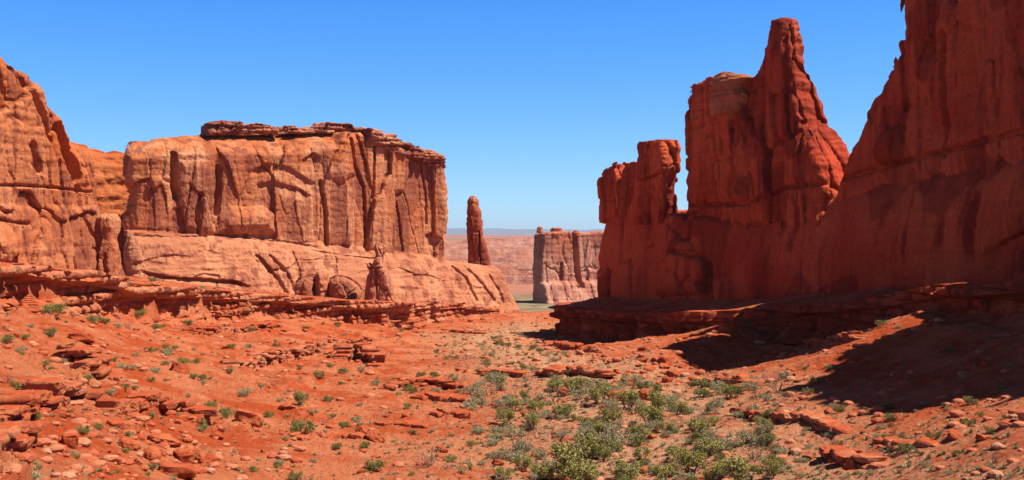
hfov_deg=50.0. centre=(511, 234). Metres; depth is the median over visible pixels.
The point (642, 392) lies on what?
boulder
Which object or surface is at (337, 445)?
desert shrub
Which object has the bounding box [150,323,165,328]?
desert shrub
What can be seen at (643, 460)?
desert shrub
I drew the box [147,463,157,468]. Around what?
desert shrub
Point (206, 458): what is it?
boulder
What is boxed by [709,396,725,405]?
sagebrush
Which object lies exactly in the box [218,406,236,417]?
desert shrub
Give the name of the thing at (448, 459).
desert shrub
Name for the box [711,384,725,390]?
sagebrush
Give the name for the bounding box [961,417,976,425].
desert shrub
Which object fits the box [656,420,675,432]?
juniper tree
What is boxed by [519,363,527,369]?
desert shrub
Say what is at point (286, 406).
boulder
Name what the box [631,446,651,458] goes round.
juniper tree
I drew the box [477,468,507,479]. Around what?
bare shrub
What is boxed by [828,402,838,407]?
sagebrush
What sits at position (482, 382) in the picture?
sagebrush
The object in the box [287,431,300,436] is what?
boulder
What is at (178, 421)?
boulder
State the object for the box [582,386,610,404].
juniper tree
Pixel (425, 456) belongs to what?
bare shrub
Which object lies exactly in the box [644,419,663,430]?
sagebrush
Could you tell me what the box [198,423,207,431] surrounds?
desert shrub
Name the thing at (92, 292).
rock ledge
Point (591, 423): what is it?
sagebrush
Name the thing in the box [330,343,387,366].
rock outcrop
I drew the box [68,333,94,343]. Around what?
boulder
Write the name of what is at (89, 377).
desert shrub
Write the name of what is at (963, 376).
sagebrush
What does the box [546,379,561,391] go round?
juniper tree
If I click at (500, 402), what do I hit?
sagebrush
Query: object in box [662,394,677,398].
sagebrush
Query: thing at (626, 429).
juniper tree
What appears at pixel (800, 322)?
rock ledge
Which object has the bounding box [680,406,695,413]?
sagebrush
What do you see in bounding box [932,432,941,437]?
desert shrub
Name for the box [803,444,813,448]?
sagebrush
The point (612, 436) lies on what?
sagebrush
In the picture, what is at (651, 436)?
boulder
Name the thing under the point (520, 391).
bare shrub
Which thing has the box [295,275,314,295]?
rounded outcrop
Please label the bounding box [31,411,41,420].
desert shrub
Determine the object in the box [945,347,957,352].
desert shrub
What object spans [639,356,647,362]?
boulder
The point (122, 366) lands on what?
sagebrush
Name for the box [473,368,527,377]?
rock outcrop
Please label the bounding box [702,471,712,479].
juniper tree
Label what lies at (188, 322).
desert shrub
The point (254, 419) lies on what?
boulder
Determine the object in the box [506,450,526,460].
sagebrush
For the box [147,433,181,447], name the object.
boulder
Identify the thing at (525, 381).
bare shrub
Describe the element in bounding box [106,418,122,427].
boulder
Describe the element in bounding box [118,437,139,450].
boulder
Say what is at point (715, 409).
bare shrub
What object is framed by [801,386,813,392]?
desert shrub
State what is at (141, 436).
boulder
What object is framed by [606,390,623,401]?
boulder
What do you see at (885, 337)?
boulder
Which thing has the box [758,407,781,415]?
desert shrub
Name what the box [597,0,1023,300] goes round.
sandstone wall
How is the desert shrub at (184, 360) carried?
on the ground
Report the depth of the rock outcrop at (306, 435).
128.68 m
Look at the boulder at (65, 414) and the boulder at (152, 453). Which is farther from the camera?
the boulder at (65, 414)
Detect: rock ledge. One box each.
[0,262,499,330]
[547,280,1023,344]
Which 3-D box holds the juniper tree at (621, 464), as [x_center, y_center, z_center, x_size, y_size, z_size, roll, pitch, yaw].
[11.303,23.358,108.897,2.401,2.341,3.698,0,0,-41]
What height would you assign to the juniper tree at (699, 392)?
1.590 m
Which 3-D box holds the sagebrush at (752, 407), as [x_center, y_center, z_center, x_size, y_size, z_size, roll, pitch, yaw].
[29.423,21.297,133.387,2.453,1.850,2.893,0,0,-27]
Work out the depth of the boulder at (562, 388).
163.99 m
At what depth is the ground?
144.35 m
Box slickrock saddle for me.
[70,142,128,270]
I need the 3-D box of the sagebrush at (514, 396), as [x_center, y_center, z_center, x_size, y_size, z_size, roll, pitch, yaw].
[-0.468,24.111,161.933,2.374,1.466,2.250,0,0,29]
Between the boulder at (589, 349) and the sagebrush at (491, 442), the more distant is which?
the boulder at (589, 349)
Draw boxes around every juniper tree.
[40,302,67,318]
[494,466,514,479]
[495,406,516,424]
[504,397,523,410]
[511,453,533,470]
[518,389,529,398]
[524,413,539,427]
[526,399,546,411]
[529,463,553,479]
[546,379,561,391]
[549,439,590,479]
[551,401,577,415]
[561,375,589,391]
[564,461,599,479]
[574,433,599,449]
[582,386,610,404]
[589,443,612,461]
[591,421,609,434]
[598,407,624,422]
[601,383,610,389]
[610,458,642,478]
[614,387,646,408]
[624,425,636,432]
[629,424,653,437]
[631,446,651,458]
[633,404,666,422]
[645,462,679,479]
[647,389,666,409]
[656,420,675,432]
[666,444,691,462]
[668,399,689,414]
[676,449,706,473]
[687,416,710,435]
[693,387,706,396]
[694,437,722,455]
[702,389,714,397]
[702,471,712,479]
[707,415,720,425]
[708,463,727,478]
[721,455,752,479]
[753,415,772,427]
[754,455,785,476]
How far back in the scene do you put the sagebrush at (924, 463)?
84.44 m
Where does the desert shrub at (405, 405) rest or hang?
on the ground
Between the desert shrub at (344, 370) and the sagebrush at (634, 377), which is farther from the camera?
the desert shrub at (344, 370)
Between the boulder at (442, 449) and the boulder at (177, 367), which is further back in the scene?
the boulder at (177, 367)
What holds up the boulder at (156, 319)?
on the ground
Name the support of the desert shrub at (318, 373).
on the ground
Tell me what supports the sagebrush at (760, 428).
on the ground
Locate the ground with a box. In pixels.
[0,234,1023,479]
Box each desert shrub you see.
[0,334,14,343]
[9,381,20,386]
[21,334,29,339]
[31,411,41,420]
[43,327,57,336]
[43,360,50,367]
[75,424,90,434]
[84,375,93,379]
[86,315,101,322]
[93,423,103,428]
[101,318,110,323]
[120,383,130,388]
[134,308,145,316]
[142,346,158,352]
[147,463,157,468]
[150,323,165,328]
[176,357,190,363]
[182,319,193,325]
[189,373,198,378]
[197,373,207,379]
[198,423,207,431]
[201,400,217,408]
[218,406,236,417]
[226,368,234,373]
[262,411,274,416]
[272,462,281,468]
[287,471,302,479]
[288,417,316,432]
[292,390,309,404]
[311,369,325,377]
[323,395,333,400]
[332,442,342,448]
[337,367,349,373]
[338,421,348,428]
[358,441,370,447]
[363,459,385,470]
[403,402,411,408]
[406,386,418,392]
[429,371,438,377]
[445,455,457,462]
[465,439,478,445]
[481,358,490,363]
[491,377,503,383]
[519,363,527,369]
[558,409,568,414]
[570,414,579,420]
[579,457,593,466]
[580,416,596,422]
[580,469,600,479]
[603,439,623,452]
[615,471,635,479]
[630,434,648,446]
[631,381,647,388]
[638,458,651,464]
[651,384,661,390]
[689,377,709,387]
[691,431,714,443]
[704,463,724,475]
[705,402,717,411]
[712,452,726,459]
[721,384,744,397]
[723,445,733,451]
[747,464,764,473]
[757,431,777,442]
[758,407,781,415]
[766,453,778,459]
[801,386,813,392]
[808,376,820,382]
[816,376,826,382]
[824,364,833,369]
[832,406,845,412]
[874,320,887,324]
[880,401,892,409]
[882,412,898,420]
[892,442,914,452]
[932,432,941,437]
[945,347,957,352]
[951,450,961,455]
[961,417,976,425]
[963,395,978,404]
[984,427,994,432]
[995,385,1006,389]
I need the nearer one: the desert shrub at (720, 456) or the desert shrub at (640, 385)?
the desert shrub at (720, 456)
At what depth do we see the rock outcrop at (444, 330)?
338.18 m
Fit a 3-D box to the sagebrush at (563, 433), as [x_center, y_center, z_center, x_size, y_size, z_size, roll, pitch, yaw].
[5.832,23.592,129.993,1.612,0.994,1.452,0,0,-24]
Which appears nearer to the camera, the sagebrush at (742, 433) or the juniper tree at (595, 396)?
the sagebrush at (742, 433)
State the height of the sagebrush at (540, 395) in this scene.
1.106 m
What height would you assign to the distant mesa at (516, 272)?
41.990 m
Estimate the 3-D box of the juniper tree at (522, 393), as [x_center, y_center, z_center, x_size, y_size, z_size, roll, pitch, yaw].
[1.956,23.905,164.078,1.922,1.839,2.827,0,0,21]
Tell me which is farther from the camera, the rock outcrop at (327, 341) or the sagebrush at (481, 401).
the rock outcrop at (327, 341)
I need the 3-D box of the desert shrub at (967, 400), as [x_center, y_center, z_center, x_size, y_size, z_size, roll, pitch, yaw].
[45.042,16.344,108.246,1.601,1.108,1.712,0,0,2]
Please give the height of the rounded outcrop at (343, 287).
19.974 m
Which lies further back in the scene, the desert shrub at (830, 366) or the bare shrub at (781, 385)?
the desert shrub at (830, 366)
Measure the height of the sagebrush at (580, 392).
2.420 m
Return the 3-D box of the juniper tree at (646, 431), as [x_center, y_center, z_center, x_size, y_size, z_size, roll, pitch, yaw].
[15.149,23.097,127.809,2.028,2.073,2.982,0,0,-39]
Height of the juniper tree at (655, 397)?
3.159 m
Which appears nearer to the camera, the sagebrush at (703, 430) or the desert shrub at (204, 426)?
the desert shrub at (204, 426)
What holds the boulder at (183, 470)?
on the ground
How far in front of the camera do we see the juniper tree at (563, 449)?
111.66 m
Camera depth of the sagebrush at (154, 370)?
142.96 m
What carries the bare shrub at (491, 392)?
on the ground
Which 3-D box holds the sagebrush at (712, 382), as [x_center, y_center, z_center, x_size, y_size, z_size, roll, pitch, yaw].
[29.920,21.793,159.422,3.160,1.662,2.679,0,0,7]
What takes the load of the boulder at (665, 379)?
on the ground
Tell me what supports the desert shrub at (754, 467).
on the ground
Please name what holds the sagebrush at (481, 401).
on the ground
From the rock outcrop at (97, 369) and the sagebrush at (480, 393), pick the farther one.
the sagebrush at (480, 393)
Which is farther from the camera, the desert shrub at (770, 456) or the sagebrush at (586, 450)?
the sagebrush at (586, 450)
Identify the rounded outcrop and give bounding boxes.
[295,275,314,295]
[314,270,328,296]
[328,275,364,299]
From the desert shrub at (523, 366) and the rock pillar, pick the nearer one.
the desert shrub at (523, 366)
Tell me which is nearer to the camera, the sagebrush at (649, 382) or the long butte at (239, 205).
the sagebrush at (649, 382)
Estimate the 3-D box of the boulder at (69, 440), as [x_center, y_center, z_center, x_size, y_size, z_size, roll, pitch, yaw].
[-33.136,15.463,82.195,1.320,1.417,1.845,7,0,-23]
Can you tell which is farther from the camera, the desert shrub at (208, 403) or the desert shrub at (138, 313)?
the desert shrub at (138, 313)
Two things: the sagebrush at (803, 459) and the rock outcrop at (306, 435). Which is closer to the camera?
the sagebrush at (803, 459)
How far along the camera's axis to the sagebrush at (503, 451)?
119.02 m
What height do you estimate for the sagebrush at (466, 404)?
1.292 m
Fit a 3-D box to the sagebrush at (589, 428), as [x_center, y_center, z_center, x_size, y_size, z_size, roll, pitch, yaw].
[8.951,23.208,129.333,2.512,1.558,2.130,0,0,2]
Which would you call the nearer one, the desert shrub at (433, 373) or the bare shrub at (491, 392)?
the bare shrub at (491, 392)
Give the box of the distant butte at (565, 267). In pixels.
[532,226,603,303]
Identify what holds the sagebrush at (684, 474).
on the ground
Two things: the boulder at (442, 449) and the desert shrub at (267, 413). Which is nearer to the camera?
the boulder at (442, 449)
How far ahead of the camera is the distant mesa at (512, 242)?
3953.34 m
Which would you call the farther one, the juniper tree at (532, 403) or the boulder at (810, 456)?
the juniper tree at (532, 403)
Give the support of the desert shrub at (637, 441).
on the ground
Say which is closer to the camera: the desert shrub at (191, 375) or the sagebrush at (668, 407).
the sagebrush at (668, 407)
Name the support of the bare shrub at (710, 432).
on the ground
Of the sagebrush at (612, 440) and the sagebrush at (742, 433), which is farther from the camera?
the sagebrush at (612, 440)
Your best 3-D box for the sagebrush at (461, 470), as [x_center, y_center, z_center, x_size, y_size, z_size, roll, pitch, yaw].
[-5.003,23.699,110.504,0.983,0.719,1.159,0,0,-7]
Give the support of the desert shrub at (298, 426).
on the ground
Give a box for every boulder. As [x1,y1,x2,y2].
[1,323,9,330]
[59,412,69,418]
[60,433,79,448]
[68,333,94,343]
[91,381,102,387]
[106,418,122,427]
[110,457,121,464]
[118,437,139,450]
[119,420,143,432]
[134,457,142,465]
[138,432,144,440]
[143,446,161,460]
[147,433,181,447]
[152,317,159,322]
[158,462,197,478]
[171,362,189,374]
[173,448,194,463]
[175,419,182,423]
[188,416,197,419]
[194,451,217,465]
[209,432,223,439]
[234,408,263,427]
[278,403,295,409]
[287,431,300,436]
[355,425,367,432]
[365,429,384,442]
[435,445,448,452]
[493,459,503,465]
[557,386,572,395]
[576,350,584,354]
[583,347,599,352]
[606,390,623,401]
[621,376,636,383]
[637,347,649,350]
[638,388,652,400]
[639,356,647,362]
[644,364,655,371]
[649,434,656,438]
[658,355,672,365]
[661,376,672,382]
[665,369,680,377]
[678,363,686,367]
[694,369,705,374]
[718,320,736,332]
[793,377,802,382]
[802,454,814,460]
[824,408,833,413]
[843,457,858,469]
[881,334,891,339]
[947,430,961,439]
[975,434,989,441]
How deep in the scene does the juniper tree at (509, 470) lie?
111.12 m
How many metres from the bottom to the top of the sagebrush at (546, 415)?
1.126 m
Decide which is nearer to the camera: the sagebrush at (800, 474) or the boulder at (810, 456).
the sagebrush at (800, 474)
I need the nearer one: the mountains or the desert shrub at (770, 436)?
the desert shrub at (770, 436)
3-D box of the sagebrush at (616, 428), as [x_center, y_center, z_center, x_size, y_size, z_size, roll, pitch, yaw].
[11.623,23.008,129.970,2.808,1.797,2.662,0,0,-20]
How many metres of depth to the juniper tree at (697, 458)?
108.29 m
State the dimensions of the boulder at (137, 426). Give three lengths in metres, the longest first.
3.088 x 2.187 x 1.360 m
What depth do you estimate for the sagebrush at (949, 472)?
80.06 m
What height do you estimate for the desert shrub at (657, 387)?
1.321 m
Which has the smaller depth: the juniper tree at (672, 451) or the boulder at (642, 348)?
the juniper tree at (672, 451)
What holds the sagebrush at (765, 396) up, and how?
on the ground
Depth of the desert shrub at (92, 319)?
184.06 m
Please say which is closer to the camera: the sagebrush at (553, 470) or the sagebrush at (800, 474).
the sagebrush at (800, 474)
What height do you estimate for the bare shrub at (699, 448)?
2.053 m
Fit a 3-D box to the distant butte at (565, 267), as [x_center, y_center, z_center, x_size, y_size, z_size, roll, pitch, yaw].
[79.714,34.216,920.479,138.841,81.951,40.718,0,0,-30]
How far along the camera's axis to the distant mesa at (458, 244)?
2968.08 m
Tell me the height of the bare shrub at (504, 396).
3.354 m
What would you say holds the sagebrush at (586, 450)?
on the ground
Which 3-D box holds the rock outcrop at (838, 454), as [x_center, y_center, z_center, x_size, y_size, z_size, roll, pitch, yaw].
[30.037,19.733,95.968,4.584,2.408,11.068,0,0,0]
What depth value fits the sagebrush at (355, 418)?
141.01 m
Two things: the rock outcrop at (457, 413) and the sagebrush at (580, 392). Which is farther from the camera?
the sagebrush at (580, 392)
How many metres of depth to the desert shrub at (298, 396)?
143.32 m
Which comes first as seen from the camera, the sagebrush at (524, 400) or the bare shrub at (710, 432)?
the bare shrub at (710, 432)
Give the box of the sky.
[0,0,905,229]
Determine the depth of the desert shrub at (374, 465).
109.14 m
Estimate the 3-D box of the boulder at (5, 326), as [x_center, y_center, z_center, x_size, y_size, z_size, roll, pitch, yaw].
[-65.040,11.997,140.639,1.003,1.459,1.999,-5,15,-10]
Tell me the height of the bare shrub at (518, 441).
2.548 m
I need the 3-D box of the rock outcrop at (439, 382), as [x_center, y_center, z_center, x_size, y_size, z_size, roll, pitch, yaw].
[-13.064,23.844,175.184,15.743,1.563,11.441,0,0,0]
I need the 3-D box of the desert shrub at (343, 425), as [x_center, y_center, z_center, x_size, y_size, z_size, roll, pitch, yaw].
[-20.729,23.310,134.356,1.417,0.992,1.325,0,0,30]
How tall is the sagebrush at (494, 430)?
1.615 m
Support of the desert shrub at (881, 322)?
on the ground
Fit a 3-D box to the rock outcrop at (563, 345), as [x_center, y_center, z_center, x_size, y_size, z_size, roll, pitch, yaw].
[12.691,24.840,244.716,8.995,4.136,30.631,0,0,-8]
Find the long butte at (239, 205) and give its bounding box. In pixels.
[121,120,519,312]
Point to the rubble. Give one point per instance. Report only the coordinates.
(91, 456)
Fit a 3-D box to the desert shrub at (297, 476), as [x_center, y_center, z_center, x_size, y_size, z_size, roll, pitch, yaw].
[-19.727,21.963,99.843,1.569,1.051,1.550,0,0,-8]
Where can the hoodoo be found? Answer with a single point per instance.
(379, 286)
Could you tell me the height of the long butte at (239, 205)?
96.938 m
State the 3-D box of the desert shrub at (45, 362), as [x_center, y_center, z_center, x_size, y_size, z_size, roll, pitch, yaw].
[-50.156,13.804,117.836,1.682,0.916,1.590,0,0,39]
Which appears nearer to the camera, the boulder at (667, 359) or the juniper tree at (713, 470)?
the juniper tree at (713, 470)
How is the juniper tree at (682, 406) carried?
on the ground
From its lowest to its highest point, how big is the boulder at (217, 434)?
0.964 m
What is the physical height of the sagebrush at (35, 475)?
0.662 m
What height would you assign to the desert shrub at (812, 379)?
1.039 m
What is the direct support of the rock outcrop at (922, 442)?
on the ground
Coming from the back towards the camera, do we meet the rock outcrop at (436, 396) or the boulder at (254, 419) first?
the rock outcrop at (436, 396)
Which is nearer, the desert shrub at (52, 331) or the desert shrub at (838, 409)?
the desert shrub at (838, 409)
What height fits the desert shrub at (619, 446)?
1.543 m
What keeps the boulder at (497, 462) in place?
on the ground
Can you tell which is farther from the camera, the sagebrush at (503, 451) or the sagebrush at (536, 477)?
the sagebrush at (503, 451)
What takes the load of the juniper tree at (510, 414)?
on the ground
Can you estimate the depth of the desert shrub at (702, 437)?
118.81 m
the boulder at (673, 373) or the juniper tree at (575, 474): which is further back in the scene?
the boulder at (673, 373)
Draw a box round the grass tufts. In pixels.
[3,276,1023,479]
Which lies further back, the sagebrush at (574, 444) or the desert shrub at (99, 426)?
the sagebrush at (574, 444)
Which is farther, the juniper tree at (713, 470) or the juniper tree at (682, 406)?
the juniper tree at (682, 406)
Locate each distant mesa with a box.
[445,247,533,262]
[446,242,494,247]
[456,260,533,284]
[462,238,533,246]
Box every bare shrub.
[411,442,444,466]
[475,378,504,394]
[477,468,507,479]
[485,394,518,410]
[505,386,533,398]
[505,433,533,450]
[517,374,534,386]
[523,421,542,429]
[541,383,571,401]
[544,422,575,441]
[597,402,622,414]
[603,428,627,439]
[664,417,684,428]
[689,441,710,452]
[691,405,711,415]
[695,426,723,439]
[704,431,731,441]
[707,401,723,413]
[710,371,729,387]
[736,442,764,459]
[750,389,761,399]
[752,435,773,447]
[758,372,790,392]
[873,445,891,455]
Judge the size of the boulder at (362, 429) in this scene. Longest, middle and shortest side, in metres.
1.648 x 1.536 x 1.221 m
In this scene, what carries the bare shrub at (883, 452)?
on the ground
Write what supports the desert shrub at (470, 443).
on the ground
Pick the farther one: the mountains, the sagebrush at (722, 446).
the mountains
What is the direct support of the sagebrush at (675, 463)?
on the ground
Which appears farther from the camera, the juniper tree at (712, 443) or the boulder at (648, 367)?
the boulder at (648, 367)
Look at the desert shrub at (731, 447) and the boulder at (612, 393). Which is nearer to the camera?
the desert shrub at (731, 447)
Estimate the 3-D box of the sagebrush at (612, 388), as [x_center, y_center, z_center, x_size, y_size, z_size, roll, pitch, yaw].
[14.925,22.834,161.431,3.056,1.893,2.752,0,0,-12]
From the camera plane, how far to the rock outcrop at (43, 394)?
93.07 m
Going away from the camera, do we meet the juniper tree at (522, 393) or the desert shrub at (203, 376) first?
the desert shrub at (203, 376)
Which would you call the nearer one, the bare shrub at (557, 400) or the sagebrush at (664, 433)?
the sagebrush at (664, 433)
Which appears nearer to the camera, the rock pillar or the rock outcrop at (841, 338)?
the rock outcrop at (841, 338)
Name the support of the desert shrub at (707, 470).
on the ground
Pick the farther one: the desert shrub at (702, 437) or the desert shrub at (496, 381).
the desert shrub at (496, 381)
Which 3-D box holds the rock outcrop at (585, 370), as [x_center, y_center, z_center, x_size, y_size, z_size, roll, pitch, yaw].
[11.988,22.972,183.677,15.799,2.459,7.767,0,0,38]
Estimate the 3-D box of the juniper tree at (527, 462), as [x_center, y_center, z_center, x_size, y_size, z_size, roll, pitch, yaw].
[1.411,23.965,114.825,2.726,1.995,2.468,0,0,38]
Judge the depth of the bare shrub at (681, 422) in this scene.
129.27 m
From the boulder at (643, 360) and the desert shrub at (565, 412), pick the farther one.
the boulder at (643, 360)
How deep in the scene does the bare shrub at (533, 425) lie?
136.03 m
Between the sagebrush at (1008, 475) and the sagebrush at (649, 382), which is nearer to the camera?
the sagebrush at (1008, 475)
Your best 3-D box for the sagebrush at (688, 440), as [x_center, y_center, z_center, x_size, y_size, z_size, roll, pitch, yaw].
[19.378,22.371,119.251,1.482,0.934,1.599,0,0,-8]
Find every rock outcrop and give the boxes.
[0,374,103,421]
[0,420,43,453]
[48,342,123,373]
[69,359,127,382]
[95,390,219,416]
[181,322,290,336]
[216,343,335,370]
[294,428,365,440]
[305,336,376,346]
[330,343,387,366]
[374,419,430,428]
[378,377,472,390]
[410,391,471,402]
[412,328,486,333]
[429,407,472,418]
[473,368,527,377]
[535,364,616,378]
[544,341,596,349]
[688,373,756,386]
[729,407,853,433]
[794,331,869,350]
[819,445,889,469]
[872,436,939,448]
[995,408,1023,428]
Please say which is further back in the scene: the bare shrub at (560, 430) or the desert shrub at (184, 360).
the desert shrub at (184, 360)
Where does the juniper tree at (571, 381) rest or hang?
on the ground
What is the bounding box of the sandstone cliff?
[0,57,125,275]
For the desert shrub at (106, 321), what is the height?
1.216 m
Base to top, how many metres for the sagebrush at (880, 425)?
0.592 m
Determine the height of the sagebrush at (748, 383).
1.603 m
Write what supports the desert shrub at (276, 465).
on the ground
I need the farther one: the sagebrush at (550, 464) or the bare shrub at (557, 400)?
the bare shrub at (557, 400)
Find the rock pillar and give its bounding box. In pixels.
[466,196,491,265]
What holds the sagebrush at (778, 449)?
on the ground
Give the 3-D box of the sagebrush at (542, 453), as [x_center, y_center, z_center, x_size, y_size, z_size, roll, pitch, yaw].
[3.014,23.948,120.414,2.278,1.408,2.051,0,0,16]
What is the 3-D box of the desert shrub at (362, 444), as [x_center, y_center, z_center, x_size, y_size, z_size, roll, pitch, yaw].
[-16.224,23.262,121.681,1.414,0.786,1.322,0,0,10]
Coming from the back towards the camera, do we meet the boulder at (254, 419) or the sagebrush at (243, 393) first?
the sagebrush at (243, 393)
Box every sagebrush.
[15,345,28,351]
[31,470,42,479]
[106,388,116,393]
[116,363,129,368]
[149,367,160,372]
[159,347,173,352]
[238,387,252,396]
[307,408,317,414]
[351,415,361,421]
[369,379,381,384]
[458,467,466,472]
[461,401,477,408]
[462,384,486,392]
[465,395,486,406]
[471,426,484,433]
[472,390,486,398]
[476,380,486,384]
[476,460,487,465]
[484,450,499,458]
[485,371,507,382]
[485,438,499,446]
[486,425,505,433]
[487,432,505,439]
[495,398,507,406]
[496,448,512,458]
[499,393,516,400]
[504,425,525,436]
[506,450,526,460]
[510,440,532,450]
[519,398,529,404]
[526,410,544,418]
[528,472,544,479]
[530,446,549,458]
[533,393,547,398]
[535,464,555,477]
[540,411,551,417]
[544,459,556,469]
[551,375,562,379]
[555,430,567,436]
[557,414,564,419]
[567,385,590,399]
[570,439,589,447]
[573,428,596,438]
[578,420,594,426]
[578,426,598,434]
[581,445,591,456]
[586,378,605,390]
[592,433,609,442]
[595,414,611,422]
[598,421,621,434]
[600,396,618,408]
[600,431,621,441]
[603,438,624,445]
[604,445,622,453]
[605,384,624,390]
[611,419,623,424]
[616,380,627,386]
[617,432,639,444]
[620,374,643,381]
[637,380,655,388]
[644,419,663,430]
[661,430,672,435]
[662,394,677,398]
[663,397,678,403]
[665,404,677,411]
[671,461,682,468]
[672,470,695,479]
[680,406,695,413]
[684,437,696,443]
[698,429,712,434]
[708,380,726,387]
[708,442,732,451]
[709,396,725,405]
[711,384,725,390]
[722,438,743,447]
[731,410,746,418]
[735,429,754,442]
[741,403,763,409]
[742,380,758,390]
[743,432,765,444]
[753,423,774,433]
[758,393,772,400]
[768,464,788,471]
[773,447,788,453]
[778,371,788,377]
[796,472,806,477]
[799,457,809,461]
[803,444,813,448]
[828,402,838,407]
[875,424,886,428]
[920,461,930,466]
[943,470,952,474]
[959,374,968,378]
[1004,473,1013,478]
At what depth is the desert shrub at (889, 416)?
110.78 m
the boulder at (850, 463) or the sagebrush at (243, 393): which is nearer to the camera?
the boulder at (850, 463)
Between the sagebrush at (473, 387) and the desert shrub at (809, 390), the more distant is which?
the sagebrush at (473, 387)
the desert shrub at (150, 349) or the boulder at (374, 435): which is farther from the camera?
the desert shrub at (150, 349)
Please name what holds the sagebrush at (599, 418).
on the ground
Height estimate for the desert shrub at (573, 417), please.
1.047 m
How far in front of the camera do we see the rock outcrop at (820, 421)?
119.07 m
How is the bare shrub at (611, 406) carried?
on the ground
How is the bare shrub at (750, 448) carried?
on the ground
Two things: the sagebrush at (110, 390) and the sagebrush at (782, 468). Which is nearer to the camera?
the sagebrush at (782, 468)
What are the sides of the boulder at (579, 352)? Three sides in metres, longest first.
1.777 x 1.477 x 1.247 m
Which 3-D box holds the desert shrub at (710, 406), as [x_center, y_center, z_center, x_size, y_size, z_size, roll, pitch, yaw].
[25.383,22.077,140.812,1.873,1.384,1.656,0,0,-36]
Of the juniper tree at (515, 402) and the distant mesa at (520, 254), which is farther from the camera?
the distant mesa at (520, 254)
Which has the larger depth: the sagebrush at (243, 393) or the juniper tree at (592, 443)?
the sagebrush at (243, 393)
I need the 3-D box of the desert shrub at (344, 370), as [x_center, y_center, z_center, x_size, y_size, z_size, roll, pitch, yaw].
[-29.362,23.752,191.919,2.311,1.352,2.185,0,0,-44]
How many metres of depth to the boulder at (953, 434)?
92.32 m
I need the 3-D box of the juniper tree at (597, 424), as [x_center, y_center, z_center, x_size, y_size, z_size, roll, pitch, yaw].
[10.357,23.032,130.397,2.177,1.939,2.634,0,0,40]
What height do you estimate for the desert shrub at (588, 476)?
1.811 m
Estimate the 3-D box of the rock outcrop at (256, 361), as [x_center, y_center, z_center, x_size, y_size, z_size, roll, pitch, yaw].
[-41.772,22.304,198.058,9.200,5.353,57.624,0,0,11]
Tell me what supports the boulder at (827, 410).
on the ground
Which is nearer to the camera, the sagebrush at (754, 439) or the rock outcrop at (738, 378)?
the sagebrush at (754, 439)
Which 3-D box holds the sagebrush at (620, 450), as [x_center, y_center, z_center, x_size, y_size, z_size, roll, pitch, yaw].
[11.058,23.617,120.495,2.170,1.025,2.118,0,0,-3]
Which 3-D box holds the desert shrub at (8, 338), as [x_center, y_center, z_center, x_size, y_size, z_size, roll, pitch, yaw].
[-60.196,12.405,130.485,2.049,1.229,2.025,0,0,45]
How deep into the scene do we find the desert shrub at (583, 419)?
138.00 m
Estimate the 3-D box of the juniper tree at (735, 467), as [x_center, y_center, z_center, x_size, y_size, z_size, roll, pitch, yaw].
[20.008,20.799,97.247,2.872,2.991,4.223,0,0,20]
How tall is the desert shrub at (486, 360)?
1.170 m
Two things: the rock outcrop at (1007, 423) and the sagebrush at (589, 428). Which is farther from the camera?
the sagebrush at (589, 428)
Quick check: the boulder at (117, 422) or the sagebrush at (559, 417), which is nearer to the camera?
the boulder at (117, 422)
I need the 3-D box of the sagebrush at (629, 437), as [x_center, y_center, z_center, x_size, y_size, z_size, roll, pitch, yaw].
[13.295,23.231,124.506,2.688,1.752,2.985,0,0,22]
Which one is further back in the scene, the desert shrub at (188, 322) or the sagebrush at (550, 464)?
the desert shrub at (188, 322)
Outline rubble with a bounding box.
[0,274,1023,479]
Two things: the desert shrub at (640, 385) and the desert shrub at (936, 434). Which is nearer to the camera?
the desert shrub at (936, 434)
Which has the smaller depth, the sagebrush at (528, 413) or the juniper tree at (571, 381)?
the sagebrush at (528, 413)
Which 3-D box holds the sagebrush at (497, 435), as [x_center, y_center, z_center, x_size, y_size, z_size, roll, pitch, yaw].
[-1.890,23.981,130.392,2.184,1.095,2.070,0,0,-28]
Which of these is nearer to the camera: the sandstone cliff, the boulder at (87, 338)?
the boulder at (87, 338)
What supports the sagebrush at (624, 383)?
on the ground
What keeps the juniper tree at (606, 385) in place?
on the ground
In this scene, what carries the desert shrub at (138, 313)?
on the ground
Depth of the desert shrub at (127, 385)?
117.76 m
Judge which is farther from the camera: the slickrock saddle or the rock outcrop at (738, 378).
the slickrock saddle
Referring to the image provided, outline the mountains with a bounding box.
[446,228,604,234]
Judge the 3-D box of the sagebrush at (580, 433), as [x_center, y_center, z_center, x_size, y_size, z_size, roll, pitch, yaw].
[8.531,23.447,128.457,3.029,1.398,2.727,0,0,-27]
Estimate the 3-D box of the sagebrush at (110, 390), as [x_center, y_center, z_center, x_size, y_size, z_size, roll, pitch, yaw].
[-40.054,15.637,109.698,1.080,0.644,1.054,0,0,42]
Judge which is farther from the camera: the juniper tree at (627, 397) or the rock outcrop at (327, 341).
the rock outcrop at (327, 341)
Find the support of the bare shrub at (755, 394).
on the ground
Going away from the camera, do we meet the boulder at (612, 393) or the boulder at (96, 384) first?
the boulder at (96, 384)
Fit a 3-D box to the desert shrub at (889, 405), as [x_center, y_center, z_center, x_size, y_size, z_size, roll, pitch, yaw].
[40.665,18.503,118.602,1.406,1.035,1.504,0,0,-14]
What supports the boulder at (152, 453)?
on the ground

